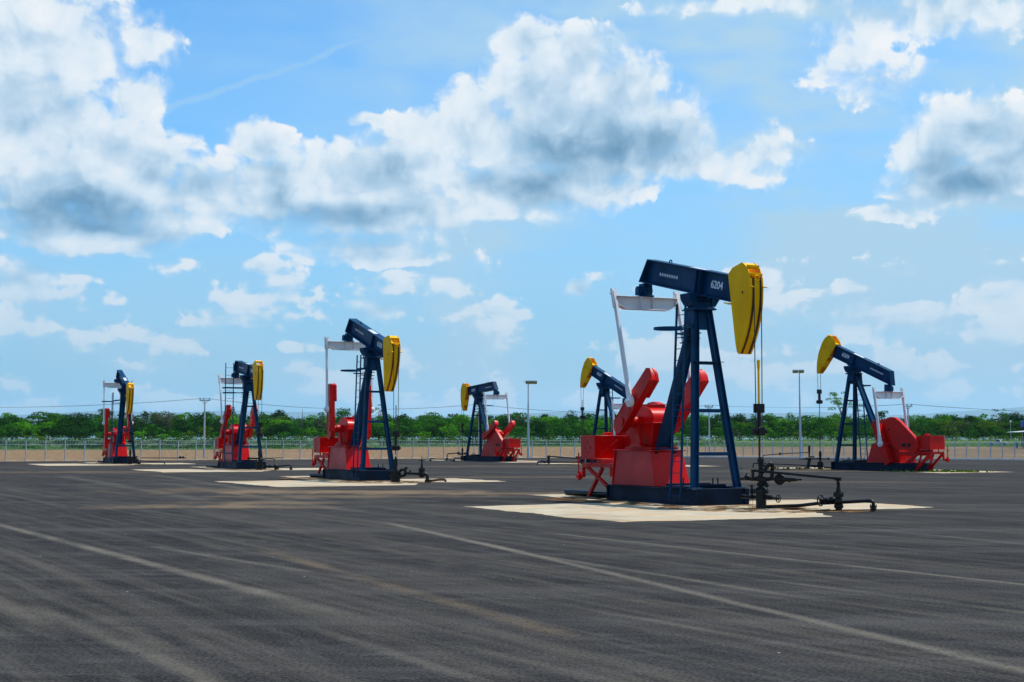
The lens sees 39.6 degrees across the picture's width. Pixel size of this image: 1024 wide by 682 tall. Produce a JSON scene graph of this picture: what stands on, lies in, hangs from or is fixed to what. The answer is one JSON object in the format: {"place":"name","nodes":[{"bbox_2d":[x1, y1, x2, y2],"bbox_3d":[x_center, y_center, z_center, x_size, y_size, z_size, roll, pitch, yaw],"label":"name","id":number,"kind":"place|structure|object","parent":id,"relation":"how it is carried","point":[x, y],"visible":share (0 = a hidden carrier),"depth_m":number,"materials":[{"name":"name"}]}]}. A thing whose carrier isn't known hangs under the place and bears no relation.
{"place":"outdoors","nodes":[
{"label":"outdoors","id":0,"kind":"place"},
{"bbox_2d":[0,457,1023,681],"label":"asphalt lot","id":1,"kind":"structure","parent":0,"point":[117,573],"depth_m":18.15,"materials":[{"name":"grey asphalt"}]},
{"bbox_2d":[32,462,191,465],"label":"concrete pad","id":2,"kind":"object","parent":1,"relation":"on","point":[84,464],"visible":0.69,"depth_m":100.82,"materials":[{"name":"beige concrete"}]},
{"bbox_2d":[95,462,130,464],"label":"dirt patch","id":3,"kind":"object","parent":2,"relation":"on","point":[109,463],"visible":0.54,"depth_m":104.72,"materials":[{"name":"brown soil"}]},
{"bbox_2d":[126,448,184,463],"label":"wellhead","id":4,"kind":"object","parent":3,"relation":"on","point":[130,461],"visible":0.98,"depth_m":102.27,"materials":[{"name":"black metal"}]},
{"bbox_2d":[102,370,136,463],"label":"pumpjack","id":5,"kind":"object","parent":2,"relation":"on","point":[115,445],"visible":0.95,"depth_m":105.71,"materials":[{"name":"paint"}]},
{"bbox_2d":[131,467,322,471],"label":"concrete pad","id":6,"kind":"object","parent":1,"relation":"on","point":[197,470],"visible":0.6,"depth_m":81.55,"materials":[{"name":"beige concrete"}]},
{"bbox_2d":[213,360,265,468],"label":"pumpjack","id":7,"kind":"object","parent":6,"relation":"on","point":[235,447],"visible":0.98,"depth_m":86.12,"materials":[{"name":"paint"}]},
{"bbox_2d":[201,467,277,470],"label":"dirt patch","id":8,"kind":"object","parent":6,"relation":"on","point":[238,469],"visible":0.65,"depth_m":84.05,"materials":[{"name":"brown soil"}]},
{"bbox_2d":[247,449,292,469],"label":"wellhead","id":9,"kind":"object","parent":8,"relation":"on","point":[259,465],"visible":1,"depth_m":83.22,"materials":[{"name":"black metal"}]},
{"bbox_2d":[215,476,500,486],"bbox_3d":[-7.399,6.106,62.415,11.333,0.001,15.074,2,-4,-28],"label":"concrete pad","id":10,"kind":"object","parent":1,"relation":"on","point":[294,483],"visible":0.8,"depth_m":59.00,"materials":[{"name":"beige concrete"}]},
{"bbox_2d":[281,477,427,483],"bbox_3d":[-7.056,6.104,62.443,4.198,0.001,11.472,2,-4,-28],"label":"dirt patch","id":11,"kind":"object","parent":10,"relation":"on","point":[346,481],"visible":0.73,"depth_m":60.26,"materials":[{"name":"brown soil"}]},
{"bbox_2d":[309,473,322,477],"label":"pipe stub","id":12,"kind":"object","parent":11,"relation":"on","point":[315,475],"visible":0.64,"depth_m":66.64,"materials":[{"name":"black metal"}]},
{"bbox_2d":[389,456,446,481],"bbox_3d":[-3.967,5.395,59.766,2.427,1.090,0.517,-1,-4,11],"label":"wellhead","id":13,"kind":"object","parent":11,"relation":"on","point":[395,475],"visible":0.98,"depth_m":59.72,"materials":[{"name":"black metal"}]},
{"bbox_2d":[311,318,401,480],"bbox_3d":[-6.979,2.577,64.035,2.625,7.326,8.993,1,-4,-20],"label":"pumpjack","id":14,"kind":"object","parent":10,"relation":"on","point":[345,452],"visible":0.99,"depth_m":63.01,"materials":[{"name":"paint"}]},
{"bbox_2d":[443,460,536,462],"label":"concrete pad","id":15,"kind":"object","parent":1,"relation":"on","point":[509,462],"visible":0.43,"depth_m":114.33,"materials":[{"name":"beige concrete"}]},
{"bbox_2d":[429,447,465,461],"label":"wellhead","id":16,"kind":"object","parent":15,"relation":"on","point":[458,453],"visible":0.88,"depth_m":119.30,"materials":[{"name":"black metal"}]},
{"bbox_2d":[460,381,522,461],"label":"pumpjack","id":17,"kind":"object","parent":15,"relation":"on","point":[497,447],"visible":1,"depth_m":115.53,"materials":[{"name":"paint"}]},
{"bbox_2d":[526,381,536,457],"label":"lamp pole","id":18,"kind":"object","parent":1,"relation":"on","point":[531,382],"visible":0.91,"depth_m":135.62,"materials":[{"name":"grey metal"}]},
{"bbox_2d":[538,463,702,466],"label":"concrete pad","id":19,"kind":"object","parent":1,"relation":"on","point":[581,464],"visible":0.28,"depth_m":104.96,"materials":[{"name":"beige concrete"}]},
{"bbox_2d":[537,455,584,464],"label":"wellhead","id":20,"kind":"object","parent":19,"relation":"on","point":[548,461],"visible":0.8,"depth_m":102.44,"materials":[{"name":"black metal"}]},
{"bbox_2d":[580,357,628,462],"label":"pumpjack","id":21,"kind":"object","parent":19,"relation":"on","point":[607,381],"visible":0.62,"depth_m":100.50,"materials":[{"name":"paint"}]},
{"bbox_2d":[463,494,925,521],"bbox_3d":[4.093,4.538,39.691,11.277,0.001,15.012,2,-4,-26],"label":"concrete pad","id":22,"kind":"object","parent":1,"relation":"on","point":[621,511],"visible":0.72,"depth_m":35.86,"materials":[{"name":"beige concrete"}]},
{"bbox_2d":[564,489,605,496],"bbox_3d":[2.375,4.786,44.677,0.179,0.179,2.358,2,-5,-32],"label":"pipe stub","id":23,"kind":"object","parent":22,"relation":"on","point":[585,493],"visible":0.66,"depth_m":44.74,"materials":[{"name":"black metal"}]},
{"bbox_2d":[576,259,766,505],"bbox_3d":[4.536,1.089,41.326,2.789,7.172,9.024,1,-4,-16],"label":"pumpjack","id":24,"kind":"object","parent":22,"relation":"on","point":[643,460],"visible":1,"depth_m":40.50,"materials":[{"name":"paint"}]},
{"bbox_2d":[538,497,835,512],"bbox_3d":[4.397,4.537,39.737,4.260,0.001,11.587,2,-4,-26],"label":"dirt patch","id":25,"kind":"object","parent":22,"relation":"on","point":[721,508],"visible":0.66,"depth_m":37.91,"materials":[{"name":"brown soil"}]},
{"bbox_2d":[738,457,876,510],"bbox_3d":[7.509,3.645,36.395,3.632,1.335,0.419,-2,-5,30],"label":"wellhead","id":26,"kind":"object","parent":25,"relation":"on","point":[780,478],"visible":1,"depth_m":36.67,"materials":[{"name":"black metal"}]},
{"bbox_2d":[754,508,867,511],"bbox_3d":[7.812,4.297,36.258,3.344,0.001,1.554,-4,-5,44],"label":"dirt patch","id":27,"kind":"object","parent":22,"relation":"on","point":[828,511],"visible":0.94,"depth_m":35.78,"materials":[{"name":"brown soil"}]},
{"bbox_2d":[792,370,803,457],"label":"lamp pole","id":28,"kind":"object","parent":1,"relation":"on","point":[800,443],"visible":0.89,"depth_m":134.64,"materials":[{"name":"grey metal"}]},
{"bbox_2d":[776,467,996,472],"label":"concrete pad","id":29,"kind":"object","parent":1,"relation":"on","point":[902,471],"visible":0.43,"depth_m":76.67,"materials":[{"name":"beige concrete"}]},
{"bbox_2d":[752,445,830,468],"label":"wellhead","id":30,"kind":"object","parent":29,"relation":"on","point":[820,463],"visible":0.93,"depth_m":86.01,"materials":[{"name":"black metal"}]},
{"bbox_2d":[740,467,992,471],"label":"weeds","id":31,"kind":"object","parent":29,"relation":"on","point":[946,470],"visible":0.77,"depth_m":78.10,"materials":[{"name":"green plant"}]},
{"bbox_2d":[816,335,949,471],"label":"pumpjack","id":32,"kind":"object","parent":29,"relation":"on","point":[903,448],"visible":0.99,"depth_m":81.63,"materials":[{"name":"paint"}]},
{"bbox_2d":[0,439,1023,460],"bbox_3d":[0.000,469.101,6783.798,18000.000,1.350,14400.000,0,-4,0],"label":"field ground","id":33,"kind":"structure","parent":0,"point":[447,450],"depth_m":210.48,"materials":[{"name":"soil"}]},
{"bbox_2d":[0,414,31,440],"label":"tree","id":34,"kind":"object","parent":33,"relation":"on","point":[16,419],"visible":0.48,"depth_m":453.63,"materials":[{"name":"green plant"}]},
{"bbox_2d":[30,411,68,439],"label":"tree","id":35,"kind":"object","parent":33,"relation":"on","point":[47,415],"visible":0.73,"depth_m":448.89,"materials":[{"name":"green plant"}]},
{"bbox_2d":[54,412,94,440],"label":"tree","id":36,"kind":"object","parent":33,"relation":"on","point":[76,418],"visible":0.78,"depth_m":437.38,"materials":[{"name":"green plant"}]},
{"bbox_2d":[92,408,114,418],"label":"tree","id":37,"kind":"object","parent":33,"relation":"on","point":[100,409],"visible":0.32,"depth_m":468.86,"materials":[{"name":"green plant"}]},
{"bbox_2d":[135,411,151,427],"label":"tree","id":38,"kind":"object","parent":33,"relation":"on","point":[142,415],"visible":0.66,"depth_m":473.56,"materials":[{"name":"green plant"}]},
{"bbox_2d":[145,410,179,440],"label":"tree","id":39,"kind":"object","parent":33,"relation":"on","point":[162,420],"visible":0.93,"depth_m":433.83,"materials":[{"name":"green plant"}]},
{"bbox_2d":[174,412,191,426],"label":"tree","id":40,"kind":"object","parent":33,"relation":"on","point":[184,415],"visible":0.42,"depth_m":460.39,"materials":[{"name":"green plant"}]},
{"bbox_2d":[199,398,209,458],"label":"utility pole","id":41,"kind":"object","parent":33,"relation":"on","point":[204,402],"visible":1,"depth_m":132.19,"materials":[{"name":"metal"}]},
{"bbox_2d":[0,398,205,407],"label":"power line","id":42,"kind":"object","parent":41,"relation":"attached to","point":[106,404],"visible":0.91,"depth_m":128.90,"materials":[{"name":"black metal"}]},
{"bbox_2d":[204,398,472,408],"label":"power line","id":43,"kind":"object","parent":41,"relation":"attached to","point":[308,407],"visible":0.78,"depth_m":135.44,"materials":[{"name":"black metal"}]},
{"bbox_2d":[201,411,214,438],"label":"tree","id":44,"kind":"object","parent":33,"relation":"on","point":[209,414],"visible":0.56,"depth_m":453.41,"materials":[{"name":"green plant"}]},
{"bbox_2d":[220,406,239,418],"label":"tree","id":45,"kind":"object","parent":33,"relation":"on","point":[232,413],"visible":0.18,"depth_m":473.53,"materials":[{"name":"green plant"}]},
{"bbox_2d":[258,412,272,436],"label":"tree","id":46,"kind":"object","parent":33,"relation":"on","point":[265,416],"visible":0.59,"depth_m":476.70,"materials":[{"name":"green plant"}]},
{"bbox_2d":[246,419,292,428],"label":"tree","id":47,"kind":"object","parent":33,"relation":"on","point":[271,424],"visible":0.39,"depth_m":436.67,"materials":[{"name":"green plant"}]},
{"bbox_2d":[270,408,288,434],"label":"tree","id":48,"kind":"object","parent":33,"relation":"on","point":[276,414],"visible":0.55,"depth_m":461.24,"materials":[{"name":"green plant"}]},
{"bbox_2d":[0,439,580,460],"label":"spiked fence","id":49,"kind":"object","parent":33,"relation":"on","point":[196,443],"visible":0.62,"depth_m":123.27,"materials":[{"name":"metal"}]},
{"bbox_2d":[295,409,309,436],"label":"cactus","id":50,"kind":"object","parent":33,"relation":"on","point":[298,424],"visible":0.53,"depth_m":431.26,"materials":[{"name":"green plant"}]},
{"bbox_2d":[309,418,326,435],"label":"tree","id":51,"kind":"object","parent":33,"relation":"on","point":[318,423],"visible":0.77,"depth_m":428.56,"materials":[{"name":"green plant"}]},
{"bbox_2d":[335,407,351,423],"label":"tree","id":52,"kind":"object","parent":33,"relation":"on","point":[342,413],"visible":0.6,"depth_m":458.99,"materials":[{"name":"green plant"}]},
{"bbox_2d":[0,438,723,448],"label":"undergrowth","id":53,"kind":"object","parent":33,"relation":"on","point":[277,445],"visible":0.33,"depth_m":328.50,"materials":[{"name":"green plant"}]},
{"bbox_2d":[410,412,452,427],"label":"tree","id":54,"kind":"object","parent":33,"relation":"on","point":[432,417],"visible":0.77,"depth_m":451.83,"materials":[{"name":"green plant"}]},
{"bbox_2d":[450,414,472,438],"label":"tree","id":55,"kind":"object","parent":33,"relation":"on","point":[457,419],"visible":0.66,"depth_m":438.38,"materials":[{"name":"green plant"}]},
{"bbox_2d":[476,406,478,453],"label":"ladder","id":56,"kind":"object","parent":33,"relation":"on","point":[478,432],"visible":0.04,"depth_m":142.66,"materials":[{"name":"metal"}]},
{"bbox_2d":[0,415,998,439],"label":"wood canopy","id":57,"kind":"object","parent":33,"relation":"on","point":[208,429],"visible":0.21,"depth_m":430.93,"materials":[{"name":"green plant"}]},
{"bbox_2d":[493,414,507,428],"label":"tree","id":58,"kind":"object","parent":33,"relation":"on","point":[499,418],"visible":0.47,"depth_m":451.08,"materials":[{"name":"green plant"}]},
{"bbox_2d":[0,434,1020,440],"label":"undergrowth","id":59,"kind":"object","parent":33,"relation":"on","point":[556,437],"visible":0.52,"depth_m":416.12,"materials":[{"name":"green plant"}]},
{"bbox_2d":[0,410,1023,439],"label":"wood canopy","id":60,"kind":"object","parent":33,"relation":"on","point":[71,431],"visible":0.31,"depth_m":432.75,"materials":[{"name":"green plant"}]},
{"bbox_2d":[510,412,526,437],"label":"tree","id":61,"kind":"object","parent":33,"relation":"on","point":[516,414],"visible":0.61,"depth_m":461.28,"materials":[{"name":"green plant"}]},
{"bbox_2d":[21,416,1020,437],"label":"wood canopy","id":62,"kind":"object","parent":33,"relation":"on","point":[966,423],"visible":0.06,"depth_m":429.78,"materials":[{"name":"green plant"}]},
{"bbox_2d":[555,416,579,435],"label":"tree","id":63,"kind":"object","parent":33,"relation":"on","point":[568,420],"visible":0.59,"depth_m":449.72,"materials":[{"name":"green plant"}]},
{"bbox_2d":[580,413,600,435],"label":"tree","id":64,"kind":"object","parent":33,"relation":"on","point":[589,415],"visible":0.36,"depth_m":456.18,"materials":[{"name":"green plant"}]},
{"bbox_2d":[705,405,712,451],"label":"lamp pole","id":65,"kind":"object","parent":33,"relation":"on","point":[709,424],"visible":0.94,"depth_m":144.22,"materials":[{"name":"metal"}]},
{"bbox_2d":[495,405,707,411],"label":"power line","id":66,"kind":"object","parent":65,"relation":"attached to","point":[548,410],"visible":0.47,"depth_m":143.28,"materials":[{"name":"black metal"}]},
{"bbox_2d":[730,413,747,437],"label":"tree","id":67,"kind":"object","parent":33,"relation":"on","point":[739,419],"visible":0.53,"depth_m":460.26,"materials":[{"name":"green plant"}]},
{"bbox_2d":[764,416,776,439],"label":"tree","id":68,"kind":"object","parent":33,"relation":"on","point":[769,421],"visible":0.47,"depth_m":447.26,"materials":[{"name":"green plant"}]},
{"bbox_2d":[786,412,796,437],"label":"tree","id":69,"kind":"object","parent":33,"relation":"on","point":[788,416],"visible":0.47,"depth_m":461.02,"materials":[{"name":"green plant"}]},
{"bbox_2d":[573,435,1011,440],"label":"wooden post fence","id":70,"kind":"object","parent":33,"relation":"on","point":[828,439],"visible":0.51,"depth_m":410.82,"materials":[{"name":"brown wood"}]},
{"bbox_2d":[829,414,848,439],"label":"tree","id":71,"kind":"object","parent":33,"relation":"on","point":[836,425],"visible":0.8,"depth_m":428.67,"materials":[{"name":"green plant"}]},
{"bbox_2d":[825,391,861,440],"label":"tree","id":72,"kind":"object","parent":33,"relation":"on","point":[834,394],"visible":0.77,"depth_m":439.19,"materials":[{"name":"green plant"}]},
{"bbox_2d":[675,440,1023,459],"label":"fence","id":73,"kind":"object","parent":33,"relation":"on","point":[865,452],"visible":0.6,"depth_m":132.96,"materials":[{"name":"metal"}]},
{"bbox_2d":[875,410,887,419],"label":"tree","id":74,"kind":"object","parent":33,"relation":"on","point":[880,413],"visible":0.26,"depth_m":468.85,"materials":[{"name":"green plant"}]},
{"bbox_2d":[906,404,911,427],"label":"utility pole","id":75,"kind":"object","parent":33,"relation":"on","point":[908,414],"visible":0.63,"depth_m":132.11,"materials":[{"name":"metal"}]},
{"bbox_2d":[714,404,901,407],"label":"power line","id":76,"kind":"object","parent":75,"relation":"attached to","point":[813,407],"visible":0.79,"depth_m":137.22,"materials":[{"name":"black metal"}]},
{"bbox_2d":[911,404,1008,410],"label":"power line","id":77,"kind":"object","parent":75,"relation":"attached to","point":[955,407],"visible":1,"depth_m":129.01,"materials":[{"name":"black metal"}]},
{"bbox_2d":[933,414,950,434],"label":"tree","id":78,"kind":"object","parent":33,"relation":"on","point":[938,417],"visible":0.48,"depth_m":457.68,"materials":[{"name":"green plant"}]},
{"bbox_2d":[933,420,965,439],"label":"tree","id":79,"kind":"object","parent":33,"relation":"on","point":[947,425],"visible":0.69,"depth_m":435.57,"materials":[{"name":"green plant"}]},
{"bbox_2d":[963,414,977,440],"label":"tree","id":80,"kind":"object","parent":33,"relation":"on","point":[970,418],"visible":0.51,"depth_m":466.70,"materials":[{"name":"green plant"}]},
{"bbox_2d":[983,421,1008,439],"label":"tree","id":81,"kind":"object","parent":33,"relation":"on","point":[995,425],"visible":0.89,"depth_m":428.31,"materials":[{"name":"green plant"}]},
{"bbox_2d":[987,438,1007,444],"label":"pickup truck","id":82,"kind":"object","parent":33,"relation":"on","point":[997,440],"visible":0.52,"depth_m":298.69,"materials":[{"name":"white metal"}]},
{"bbox_2d":[990,409,1007,435],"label":"tree","id":83,"kind":"object","parent":33,"relation":"on","point":[997,410],"visible":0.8,"depth_m":469.69,"materials":[{"name":"green plant"}]},
{"bbox_2d":[1007,412,1023,439],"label":"tree","id":84,"kind":"object","parent":33,"relation":"on","point":[1013,416],"visible":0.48,"depth_m":468.47,"materials":[{"name":"green plant"}]},
{"bbox_2d":[0,407,1023,438],"bbox_3d":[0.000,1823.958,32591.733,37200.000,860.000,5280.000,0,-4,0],"label":"trees","id":85,"kind":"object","parent":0,"point":[976,413],"depth_m":31837.90,"materials":[{"name":"green plant"}]},
{"bbox_2d":[0,0,1023,416],"label":"sky","id":86,"kind":"structure","parent":0,"point":[189,189],"materials":[{"name":"blue"}]},
{"bbox_2d":[1019,421,1023,446],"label":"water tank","id":87,"kind":"object","parent":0,"point":[1022,424],"visible":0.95,"depth_m":284.03,"materials":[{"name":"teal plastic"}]}
]}

